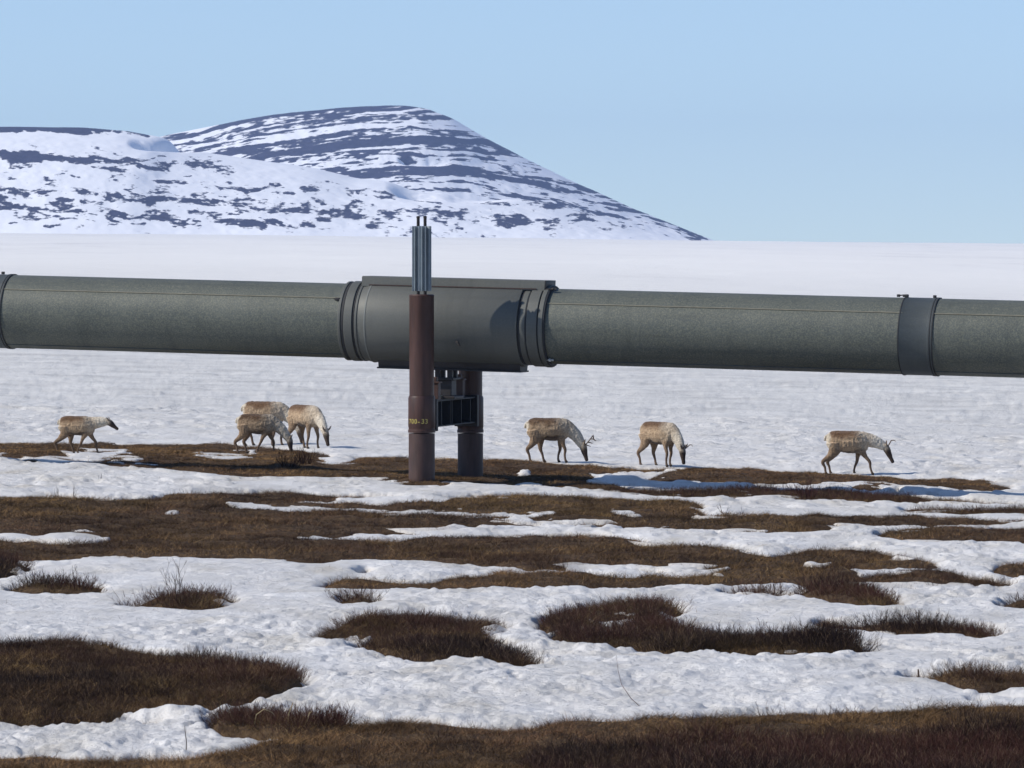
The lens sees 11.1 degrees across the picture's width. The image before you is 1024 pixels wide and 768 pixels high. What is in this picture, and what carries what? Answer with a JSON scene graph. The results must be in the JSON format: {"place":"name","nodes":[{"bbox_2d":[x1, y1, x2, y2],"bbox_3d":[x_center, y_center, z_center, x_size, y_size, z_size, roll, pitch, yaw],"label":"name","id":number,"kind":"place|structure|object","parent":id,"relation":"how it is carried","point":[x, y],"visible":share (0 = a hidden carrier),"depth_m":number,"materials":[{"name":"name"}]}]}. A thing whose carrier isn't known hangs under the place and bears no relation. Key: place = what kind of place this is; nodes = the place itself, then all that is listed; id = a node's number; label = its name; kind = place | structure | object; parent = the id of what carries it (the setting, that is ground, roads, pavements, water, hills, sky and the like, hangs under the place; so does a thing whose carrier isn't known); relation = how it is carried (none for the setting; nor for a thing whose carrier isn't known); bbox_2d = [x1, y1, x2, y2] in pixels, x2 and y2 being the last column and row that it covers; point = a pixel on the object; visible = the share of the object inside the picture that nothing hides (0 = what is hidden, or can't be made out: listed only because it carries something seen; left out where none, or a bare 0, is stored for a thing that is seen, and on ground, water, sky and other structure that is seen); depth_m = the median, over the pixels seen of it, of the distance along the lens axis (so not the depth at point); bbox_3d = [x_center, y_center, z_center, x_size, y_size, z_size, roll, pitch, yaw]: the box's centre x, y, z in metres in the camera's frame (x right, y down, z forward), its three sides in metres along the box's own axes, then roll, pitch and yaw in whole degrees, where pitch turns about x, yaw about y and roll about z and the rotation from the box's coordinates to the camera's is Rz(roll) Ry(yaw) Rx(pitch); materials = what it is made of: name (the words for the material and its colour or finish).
{"place":"outdoors","nodes":[
{"label":"outdoors","id":0,"kind":"place"},
{"bbox_2d":[0,127,678,239],"bbox_3d":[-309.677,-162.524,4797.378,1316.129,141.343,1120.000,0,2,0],"label":"hill","id":1,"kind":"structure","parent":0,"point":[67,180],"depth_m":4488.08,"materials":[{"name":"white snow"}]},
{"bbox_2d":[161,105,713,240],"bbox_3d":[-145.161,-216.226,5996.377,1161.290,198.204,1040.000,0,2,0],"label":"mountain","id":2,"kind":"structure","parent":0,"point":[418,149],"depth_m":5775.38,"materials":[{"name":"white snow"}]},
{"bbox_2d":[0,233,1023,761],"bbox_3d":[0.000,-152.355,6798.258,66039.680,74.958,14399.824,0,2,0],"label":"snow","id":3,"kind":"structure","parent":0,"point":[934,427],"depth_m":100.39,"materials":[{"name":"white snow"}]},
{"bbox_2d":[54,416,118,452],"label":"caribou","id":4,"kind":"object","parent":3,"relation":"on","point":[70,427],"visible":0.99,"depth_m":108.89,"materials":[{"name":"fur"}]},
{"bbox_2d":[241,401,302,445],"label":"caribou","id":5,"kind":"object","parent":3,"relation":"on","point":[279,410],"visible":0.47,"depth_m":115.56,"materials":[{"name":"fur"}]},
{"bbox_2d":[286,404,330,448],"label":"caribou","id":6,"kind":"object","parent":3,"relation":"on","point":[303,417],"visible":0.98,"depth_m":113.83,"materials":[{"name":"fur"}]},
{"bbox_2d":[524,418,595,462],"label":"caribou","id":7,"kind":"object","parent":3,"relation":"on","point":[541,430],"visible":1,"depth_m":109.26,"materials":[{"name":"fur"}]},
{"bbox_2d":[616,656,639,705],"bbox_3d":[1.107,2.817,50.054,0.246,0.503,0.020,0,2,7],"label":"bare twig","id":8,"kind":"object","parent":3,"relation":"on","point":[623,687],"visible":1,"depth_m":50.06,"materials":[{"name":"grey wood"}]},
{"bbox_2d":[637,421,692,466],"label":"caribou","id":9,"kind":"object","parent":3,"relation":"on","point":[666,435],"visible":1,"depth_m":108.92,"materials":[{"name":"fur"}]},
{"bbox_2d":[821,431,894,474],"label":"caribou","id":10,"kind":"object","parent":3,"relation":"on","point":[858,443],"visible":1,"depth_m":108.60,"materials":[{"name":"fur"}]},
{"bbox_2d":[0,441,1023,767],"bbox_3d":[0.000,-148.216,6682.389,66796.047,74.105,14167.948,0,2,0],"label":"ground","id":11,"kind":"structure","parent":0,"point":[246,730],"depth_m":78.26,"materials":[{"name":"brown plant"}]},
{"bbox_2d":[65,564,88,589],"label":"willow shrub","id":12,"kind":"object","parent":11,"relation":"on","point":[73,585],"visible":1,"depth_m":68.58,"materials":[{"name":"brown plant"}]},
{"bbox_2d":[159,555,194,604],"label":"willow shrub","id":13,"kind":"object","parent":11,"relation":"on","point":[179,586],"visible":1,"depth_m":65.80,"materials":[{"name":"brown plant"}]},
{"bbox_2d":[234,414,292,453],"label":"caribou","id":14,"kind":"object","parent":11,"relation":"on","point":[263,425],"visible":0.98,"depth_m":110.72,"materials":[{"name":"fur"}]},
{"bbox_2d":[275,448,308,467],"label":"willow shrub","id":15,"kind":"object","parent":11,"relation":"on","point":[286,461],"visible":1,"depth_m":102.99,"materials":[{"name":"brown plant"}]},
{"bbox_2d":[297,446,319,463],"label":"willow shrub","id":16,"kind":"object","parent":11,"relation":"on","point":[302,461],"visible":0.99,"depth_m":103.79,"materials":[{"name":"brown plant"}]},
{"bbox_2d":[408,216,483,480],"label":"pipe support","id":17,"kind":"object","parent":11,"relation":"on","point":[441,399],"visible":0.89,"depth_m":98.39,"materials":[{"name":"brown metal"}]},
{"bbox_2d":[0,272,1023,377],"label":"pipeline","id":18,"kind":"object","parent":17,"relation":"on","point":[502,325],"visible":1,"depth_m":99.01,"materials":[{"name":"grey metal"}]},
{"bbox_2d":[0,441,1023,767],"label":"dwarf shrub cover","id":19,"kind":"object","parent":11,"relation":"on","point":[780,753],"visible":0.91,"depth_m":55.12,"materials":[{"name":"brown plant"}]},
{"bbox_2d":[758,579,784,594],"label":"willow shrub","id":20,"kind":"object","parent":11,"relation":"on","point":[772,589],"visible":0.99,"depth_m":68.66,"materials":[{"name":"brown plant"}]},
{"bbox_2d":[783,476,819,499],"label":"willow shrub","id":21,"kind":"object","parent":11,"relation":"on","point":[802,493],"visible":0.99,"depth_m":96.16,"materials":[{"name":"brown plant"}]},
{"bbox_2d":[828,620,863,649],"bbox_3d":[3.619,2.752,57.844,0.402,0.454,0.492,1,2,28],"label":"willow shrub","id":22,"kind":"object","parent":11,"relation":"on","point":[849,644],"visible":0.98,"depth_m":57.80,"materials":[{"name":"brown plant"}]},
{"bbox_2d":[0,0,1023,242],"label":"sky","id":23,"kind":"structure","parent":0,"point":[902,121],"materials":[{"name":"blue"}]}
]}

